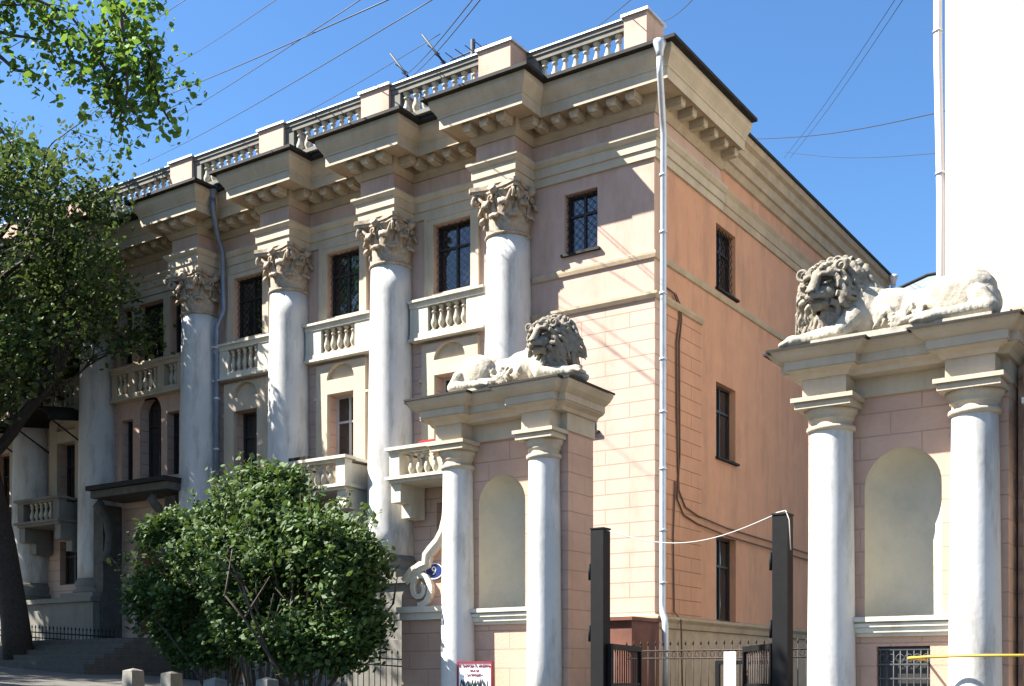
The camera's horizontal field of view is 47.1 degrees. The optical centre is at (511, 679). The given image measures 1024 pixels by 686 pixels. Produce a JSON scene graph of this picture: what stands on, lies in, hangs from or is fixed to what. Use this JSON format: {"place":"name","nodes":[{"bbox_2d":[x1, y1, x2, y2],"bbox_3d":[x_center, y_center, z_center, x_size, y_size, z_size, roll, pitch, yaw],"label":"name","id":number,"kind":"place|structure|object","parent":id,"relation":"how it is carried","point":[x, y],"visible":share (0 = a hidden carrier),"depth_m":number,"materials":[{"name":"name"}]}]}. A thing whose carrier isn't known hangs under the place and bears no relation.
{"place":"outdoors","nodes":[
{"label":"outdoors","id":0,"kind":"place"},
{"bbox_2d":[0,0,206,171],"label":"linden tree","id":1,"kind":"object","parent":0,"point":[151,75],"visible":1,"depth_m":15.29,"materials":[{"name":"green plant"}]},
{"bbox_2d":[30,0,184,91],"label":"overhead wire","id":2,"kind":"object","parent":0,"point":[138,30],"visible":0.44,"depth_m":30.37,"materials":[{"name":"grey metal"}]},
{"bbox_2d":[0,667,252,685],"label":"pavement","id":3,"kind":"structure","parent":0,"point":[9,676],"depth_m":28.33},
{"bbox_2d":[0,81,176,659],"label":"street tree","id":4,"kind":"object","parent":3,"relation":"on","point":[16,634],"visible":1,"depth_m":33.97,"materials":[{"name":"green plant"}]},
{"bbox_2d":[122,668,144,685],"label":"stone bollard","id":5,"kind":"object","parent":3,"relation":"on","point":[133,677],"visible":1,"depth_m":24.91,"materials":[{"name":"stone"}]},
{"bbox_2d":[160,671,182,685],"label":"stone bollard","id":6,"kind":"object","parent":3,"relation":"on","point":[171,678],"visible":1,"depth_m":24.38,"materials":[{"name":"stone"}]},
{"bbox_2d":[106,486,318,685],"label":"lilac shrub","id":7,"kind":"object","parent":3,"relation":"on","point":[161,603],"visible":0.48,"depth_m":22.62,"materials":[{"name":"green plant"}]},
{"bbox_2d":[203,677,226,685],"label":"stone bollard","id":8,"kind":"object","parent":3,"relation":"on","point":[214,681],"visible":1,"depth_m":19.39,"materials":[{"name":"stone"}]},
{"bbox_2d":[157,451,366,685],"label":"lilac shrub","id":9,"kind":"object","parent":3,"relation":"on","point":[271,484],"visible":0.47,"depth_m":20.94,"materials":[{"name":"green plant"}]},
{"bbox_2d":[256,677,278,685],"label":"stone bollard","id":10,"kind":"object","parent":3,"relation":"on","point":[266,681],"visible":1,"depth_m":18.87,"materials":[{"name":"stone"}]},
{"bbox_2d":[194,484,399,685],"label":"lilac shrub","id":11,"kind":"object","parent":3,"relation":"on","point":[348,555],"visible":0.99,"depth_m":18.99,"materials":[{"name":"green plant"}]},
{"bbox_2d":[396,505,442,685],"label":"scroll wing","id":12,"kind":"structure","parent":3,"relation":"on","point":[419,611],"depth_m":19.34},
{"bbox_2d":[425,563,441,578],"bbox_3d":[-1.268,-1.770,19.235,0.362,0.262,0.039,0,0,34],"label":"number plate","id":13,"kind":"object","parent":12,"relation":"attached to","point":[434,571],"visible":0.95,"depth_m":19.21,"materials":[{"name":"blue metal"}]},
{"bbox_2d":[404,374,614,685],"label":"gate pier","id":14,"kind":"structure","parent":3,"relation":"on","point":[517,507],"depth_m":18.10,"materials":[{"name":"paint"}]},
{"bbox_2d":[457,661,492,685],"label":"notice board","id":15,"kind":"object","parent":14,"relation":"attached to","point":[474,673],"visible":1,"depth_m":18.16,"materials":[{"name":"white paper"}]},
{"bbox_2d":[447,314,588,391],"bbox_3d":[0.115,-4.936,17.997,2.456,1.153,0.887,0,0,34],"label":"lion statue","id":16,"kind":"object","parent":14,"relation":"on","point":[555,343],"visible":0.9,"depth_m":17.56,"materials":[{"name":"stone"}]},
{"bbox_2d":[763,309,1023,685],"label":"gate pier","id":17,"kind":"structure","parent":3,"relation":"on","point":[912,433],"depth_m":14.83,"materials":[{"name":"paint"}]},
{"bbox_2d":[778,255,1002,347],"bbox_3d":[4.771,-4.869,14.880,2.730,1.308,1.060,0,0,34],"label":"lion statue","id":18,"kind":"object","parent":17,"relation":"on","point":[839,296],"visible":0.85,"depth_m":14.90,"materials":[{"name":"stone"}]},
{"bbox_2d":[878,647,929,685],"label":"window","id":19,"kind":"structure","parent":17,"relation":"in","point":[894,668],"depth_m":14.95,"materials":[{"name":"paint"}]},
{"bbox_2d":[907,654,1023,660],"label":"yellow rail","id":20,"kind":"object","parent":17,"relation":"attached to","point":[920,658],"visible":1,"depth_m":13.90,"materials":[{"name":"metal"}]},
{"bbox_2d":[162,0,274,70],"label":"overhead wire","id":21,"kind":"object","parent":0,"point":[229,31],"visible":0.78,"depth_m":33.76,"materials":[{"name":"grey metal"}]},
{"bbox_2d":[90,0,387,121],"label":"overhead wire","id":22,"kind":"object","parent":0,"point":[285,45],"visible":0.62,"depth_m":28.41,"materials":[{"name":"grey metal"}]},
{"bbox_2d":[120,0,359,147],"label":"overhead wire","id":23,"kind":"object","parent":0,"point":[264,62],"visible":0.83,"depth_m":31.71,"materials":[{"name":"grey metal"}]},
{"bbox_2d":[140,0,431,164],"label":"overhead wire","id":24,"kind":"object","parent":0,"point":[308,73],"visible":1,"depth_m":32.09,"materials":[{"name":"grey metal"}]},
{"bbox_2d":[290,34,439,120],"bbox_3d":[-7.397,-21.020,43.001,0.020,4.687,20.907,0,0,-31],"label":"overhead wire","id":25,"kind":"object","parent":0,"point":[369,76],"visible":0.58,"depth_m":38.24,"materials":[{"name":"grey metal"}]},
{"bbox_2d":[396,0,471,81],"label":"overhead wire","id":26,"kind":"object","parent":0,"point":[439,40],"visible":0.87,"depth_m":25.18,"materials":[{"name":"grey metal"}]},
{"bbox_2d":[411,0,479,76],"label":"overhead wire","id":27,"kind":"object","parent":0,"point":[450,35],"visible":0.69,"depth_m":24.45,"materials":[{"name":"grey metal"}]},
{"bbox_2d":[0,0,944,287],"label":"sky","id":28,"kind":"structure","parent":0,"point":[783,60],"materials":[{"name":"blue"}]},
{"bbox_2d":[595,0,630,27],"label":"overhead wire","id":29,"kind":"object","parent":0,"point":[613,13],"visible":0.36,"depth_m":28.23,"materials":[{"name":"grey metal"}]},
{"bbox_2d":[784,0,894,157],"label":"overhead wire","id":30,"kind":"object","parent":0,"point":[849,68],"visible":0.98,"depth_m":37.59,"materials":[{"name":"grey metal"}]},
{"bbox_2d":[790,0,902,157],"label":"overhead wire","id":31,"kind":"object","parent":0,"point":[851,75],"visible":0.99,"depth_m":38.76,"materials":[{"name":"grey metal"}]},
{"bbox_2d":[756,110,944,138],"bbox_3d":[10.085,-17.385,37.000,0.027,5.751,14.146,0,0,-8],"label":"overhead wire","id":32,"kind":"object","parent":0,"point":[851,130],"visible":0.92,"depth_m":35.30,"materials":[{"name":"grey metal"}]},
{"bbox_2d":[788,152,935,157],"bbox_3d":[11.181,-17.502,39.000,0.016,6.329,14.040,0,0,-4],"label":"overhead wire","id":33,"kind":"object","parent":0,"point":[865,157],"visible":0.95,"depth_m":37.17,"materials":[{"name":"black metal"}]},
{"bbox_3d":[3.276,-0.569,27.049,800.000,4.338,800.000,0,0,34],"label":"ground","id":34,"kind":"structure","parent":0,"visible":0},
{"bbox_2d":[0,231,114,430],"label":"tree foliage","id":35,"kind":"object","parent":34,"relation":"on","point":[44,362],"visible":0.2,"depth_m":38.08,"materials":[{"name":"green plant"}]},
{"bbox_2d":[0,625,114,640],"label":"street fence","id":36,"kind":"object","parent":34,"relation":"on","point":[64,634],"visible":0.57,"depth_m":34.09,"materials":[{"name":"black metal"}]},
{"bbox_2d":[0,637,194,678],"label":"entrance steps","id":37,"kind":"structure","parent":34,"relation":"on","point":[101,656],"depth_m":32.47,"materials":[{"name":"stone"}]},
{"bbox_2d":[180,649,401,685],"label":"fence","id":38,"kind":"object","parent":34,"relation":"on","point":[391,665],"visible":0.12,"depth_m":27.51,"materials":[{"name":"black metal"}]},
{"bbox_2d":[0,5,890,685],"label":"mansion","id":39,"kind":"structure","parent":34,"relation":"on","point":[392,249],"depth_m":30.69,"materials":[{"name":"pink paint"}]},
{"bbox_2d":[4,456,9,511],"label":"window","id":40,"kind":"structure","parent":39,"relation":"in","point":[6,459],"depth_m":41.52,"materials":[{"name":"glass"}]},
{"bbox_2d":[67,444,74,501],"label":"window","id":41,"kind":"structure","parent":39,"relation":"in","point":[70,448],"depth_m":39.50,"materials":[{"name":"glass"}]},
{"bbox_2d":[66,551,76,584],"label":"window","id":42,"kind":"structure","parent":39,"relation":"in","point":[71,557],"depth_m":39.43,"materials":[{"name":"glass"}]},
{"bbox_2d":[64,326,79,378],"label":"window","id":43,"kind":"structure","parent":39,"relation":"in","point":[77,360],"depth_m":39.37,"materials":[{"name":"glass"}]},
{"bbox_2d":[127,311,131,363],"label":"window","id":44,"kind":"structure","parent":39,"relation":"in","point":[130,357],"depth_m":37.73,"materials":[{"name":"glass"}]},
{"bbox_2d":[128,422,132,479],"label":"window","id":45,"kind":"structure","parent":39,"relation":"in","point":[130,425],"depth_m":37.71,"materials":[{"name":"glass"}]},
{"bbox_2d":[141,547,163,634],"bbox_3d":[-11.149,-2.445,36.958,1.580,3.490,0.080,0,0,34],"label":"entrance door","id":46,"kind":"structure","parent":39,"relation":"in","point":[146,560],"depth_m":37.22,"materials":[{"name":"brown paint"}]},
{"bbox_2d":[145,303,162,359],"bbox_3d":[-11.138,-10.910,36.975,1.196,1.776,0.080,0,0,34],"label":"window","id":47,"kind":"structure","parent":39,"relation":"in","point":[156,352],"depth_m":37.04,"materials":[{"name":"glass"}]},
{"bbox_2d":[149,400,160,476],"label":"window","id":48,"kind":"structure","parent":39,"relation":"in","point":[155,410],"depth_m":37.19,"materials":[{"name":"glass"}]},
{"bbox_2d":[174,413,178,473],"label":"window","id":49,"kind":"structure","parent":39,"relation":"in","point":[176,416],"depth_m":36.49,"materials":[{"name":"glass"}]},
{"bbox_2d":[177,299,181,352],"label":"window","id":50,"kind":"structure","parent":39,"relation":"in","point":[179,321],"depth_m":36.41,"materials":[{"name":"glass"}]},
{"bbox_2d":[209,184,226,488],"bbox_3d":[-8.599,-8.445,34.252,0.396,11.490,1.265,0,0,-4],"label":"drainpipe","id":51,"kind":"object","parent":39,"relation":"on","point":[216,397],"visible":0.85,"depth_m":34.65,"materials":[{"name":"grey metal"}]},
{"bbox_2d":[237,274,261,338],"bbox_3d":[-7.597,-10.920,34.553,1.204,1.803,0.165,0,0,34],"label":"window","id":52,"kind":"structure","parent":39,"relation":"in","point":[250,296],"depth_m":34.66,"materials":[{"name":"glass"}]},
{"bbox_2d":[243,412,256,481],"bbox_3d":[-7.551,-6.810,34.622,0.956,2.116,0.080,0,0,34],"label":"window","id":53,"kind":"structure","parent":39,"relation":"in","point":[250,419],"depth_m":34.79,"materials":[{"name":"glass"}]},
{"bbox_2d":[288,456,314,461],"bbox_3d":[-5.670,-5.935,31.750,0.700,0.090,0.340,0,0,34],"label":"dark planter","id":54,"kind":"object","parent":39,"relation":"on","point":[299,458],"visible":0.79,"depth_m":31.58,"materials":[{"name":"metal"}]},
{"bbox_2d":[330,248,358,316],"bbox_3d":[-4.522,-10.920,32.495,1.204,1.803,0.165,0,0,34],"label":"window","id":55,"kind":"structure","parent":39,"relation":"in","point":[345,266],"depth_m":32.58,"materials":[{"name":"glass"}]},
{"bbox_2d":[337,395,352,455],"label":"window","id":56,"kind":"structure","parent":39,"relation":"in","point":[345,403],"depth_m":32.68,"materials":[{"name":"white paint"}]},
{"bbox_2d":[390,53,423,108],"bbox_3d":[-3.120,-16.610,34.810,1.055,4.019,0.586,0,0,20],"label":"roof antenna","id":57,"kind":"object","parent":39,"relation":"on","point":[402,69],"visible":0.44,"depth_m":34.77,"materials":[{"name":"black metal"}]},
{"bbox_2d":[419,439,435,442],"bbox_3d":[-1.871,-5.925,29.201,0.950,0.070,0.250,0,0,34],"label":"red cloth","id":58,"kind":"object","parent":39,"relation":"on","point":[429,440],"visible":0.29,"depth_m":29.20,"materials":[{"name":"red fabric"}]},
{"bbox_2d":[421,34,458,85],"bbox_3d":[-2.123,-16.710,34.143,1.055,4.219,0.586,0,0,20],"label":"roof antenna","id":59,"kind":"object","parent":39,"relation":"on","point":[437,54],"visible":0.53,"depth_m":34.12,"materials":[{"name":"black metal"}]},
{"bbox_2d":[443,377,451,392],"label":"window","id":60,"kind":"structure","parent":39,"relation":"in","point":[446,381],"depth_m":30.71,"materials":[{"name":"white paint"}]},
{"bbox_2d":[437,219,469,292],"bbox_3d":[-1.423,-10.920,30.420,1.204,1.803,0.165,0,0,34],"label":"window","id":61,"kind":"structure","parent":39,"relation":"in","point":[454,239],"depth_m":30.48,"materials":[{"name":"glass"}]},
{"bbox_2d":[445,39,486,79],"bbox_3d":[-1.246,-16.450,33.686,1.302,3.700,0.800,0,0,34],"label":"roof antenna","id":62,"kind":"object","parent":39,"relation":"on","point":[472,46],"visible":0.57,"depth_m":33.56,"materials":[{"name":"black metal"}]},
{"bbox_2d":[567,189,596,252],"bbox_3d":[1.752,-10.980,28.295,0.923,1.444,0.165,0,0,34],"label":"window","id":63,"kind":"structure","parent":39,"relation":"in","point":[582,209],"depth_m":28.33,"materials":[{"name":"glass"}]},
{"bbox_2d":[653,37,668,685],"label":"drainpipe","id":64,"kind":"object","parent":39,"relation":"attached to","point":[659,44],"visible":0.99,"depth_m":26.72,"materials":[{"name":"metal"}]},
{"bbox_2d":[672,481,682,685],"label":"cable","id":65,"kind":"object","parent":39,"relation":"attached to","point":[674,584],"depth_m":27.75,"materials":[{"name":"brown rubber"}]},
{"bbox_2d":[716,385,728,459],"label":"window","id":66,"kind":"structure","parent":39,"relation":"in","point":[722,395],"depth_m":30.80,"materials":[{"name":"glass"}]},
{"bbox_2d":[716,538,729,621],"bbox_3d":[5.377,-2.585,30.564,0.080,2.166,1.256,0,0,34],"label":"window","id":67,"kind":"structure","parent":39,"relation":"in","point":[722,545],"depth_m":30.80,"materials":[{"name":"glass"}]},
{"bbox_2d":[716,226,731,292],"bbox_3d":[5.407,-10.825,30.532,0.165,1.653,1.243,0,0,34],"label":"window","id":68,"kind":"structure","parent":39,"relation":"in","point":[722,241],"depth_m":30.69,"materials":[{"name":"glass"}]},
{"bbox_2d":[667,288,807,553],"bbox_3d":[6.769,-6.450,32.141,0.043,5.443,11.652,0,0,34],"label":"cable","id":69,"kind":"object","parent":39,"relation":"attached to","point":[678,442],"depth_m":27.92,"materials":[{"name":"brown rubber"}]},
{"bbox_2d":[667,287,807,560],"bbox_3d":[6.769,-6.350,32.141,0.043,5.642,11.651,0,0,34],"label":"cable","id":70,"kind":"object","parent":39,"relation":"attached to","point":[683,514],"depth_m":28.00,"materials":[{"name":"brown rubber"}]},
{"bbox_2d":[889,274,897,287],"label":"drainpipe","id":71,"kind":"object","parent":39,"relation":"attached to","point":[893,278],"visible":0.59,"depth_m":41.03,"materials":[{"name":"silver metal"}]},
{"bbox_2d":[625,638,806,685],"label":"yard fence","id":72,"kind":"object","parent":34,"relation":"on","point":[705,650],"visible":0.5,"depth_m":24.33,"materials":[{"name":"brown metal"}]},
{"bbox_2d":[715,660,767,685],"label":"wicket frame","id":73,"kind":"object","parent":72,"relation":"attached to","point":[718,664],"visible":0.4,"depth_m":23.98,"materials":[{"name":"black metal"}]},
{"bbox_2d":[724,652,735,685],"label":"paper notice","id":74,"kind":"object","parent":73,"relation":"attached to","point":[729,668],"visible":1,"depth_m":23.80,"materials":[{"name":"white paper"}]},
{"bbox_2d":[897,272,935,290],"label":"house","id":75,"kind":"structure","parent":34,"relation":"on","point":[924,281],"depth_m":58.95,"materials":[{"name":"white paint"}]},
{"bbox_2d":[945,0,1023,311],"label":"cream house","id":76,"kind":"structure","parent":34,"relation":"on","point":[984,134],"depth_m":20.84,"materials":[{"name":"white paint"}]},
{"bbox_2d":[933,0,944,278],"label":"drainpipe","id":77,"kind":"object","parent":76,"relation":"attached to","point":[940,166],"visible":0.52,"depth_m":21.32,"materials":[{"name":"metal"}]},
{"bbox_2d":[1010,307,1023,685],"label":"banded wall","id":78,"kind":"structure","parent":34,"relation":"on","point":[1021,523],"depth_m":14.50,"materials":[{"name":"paint"}]},
{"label":"driveway","id":79,"kind":"structure","parent":0,"visible":0},
{"bbox_2d":[588,527,610,685],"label":"gate post","id":80,"kind":"object","parent":79,"relation":"on","point":[599,626],"visible":1,"depth_m":17.10,"materials":[{"name":"black metal"}]},
{"bbox_2d":[607,644,641,685],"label":"gate leaf","id":81,"kind":"object","parent":80,"relation":"attached to","point":[611,648],"visible":1,"depth_m":17.92,"materials":[{"name":"black metal"}]},
{"bbox_2d":[769,512,793,685],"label":"gate post","id":82,"kind":"object","parent":79,"relation":"on","point":[781,569],"visible":1,"depth_m":15.56,"materials":[{"name":"black metal"}]},
{"bbox_2d":[607,510,790,549],"bbox_3d":[2.481,-1.968,16.312,2.949,0.536,0.144,0,0,34],"label":"post cable","id":83,"kind":"object","parent":82,"relation":"attached to","point":[713,537],"visible":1,"depth_m":16.17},
{"bbox_2d":[742,643,771,685],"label":"gate leaf","id":84,"kind":"object","parent":82,"relation":"attached to","point":[756,648],"visible":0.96,"depth_m":16.50,"materials":[{"name":"black metal"}]}
]}

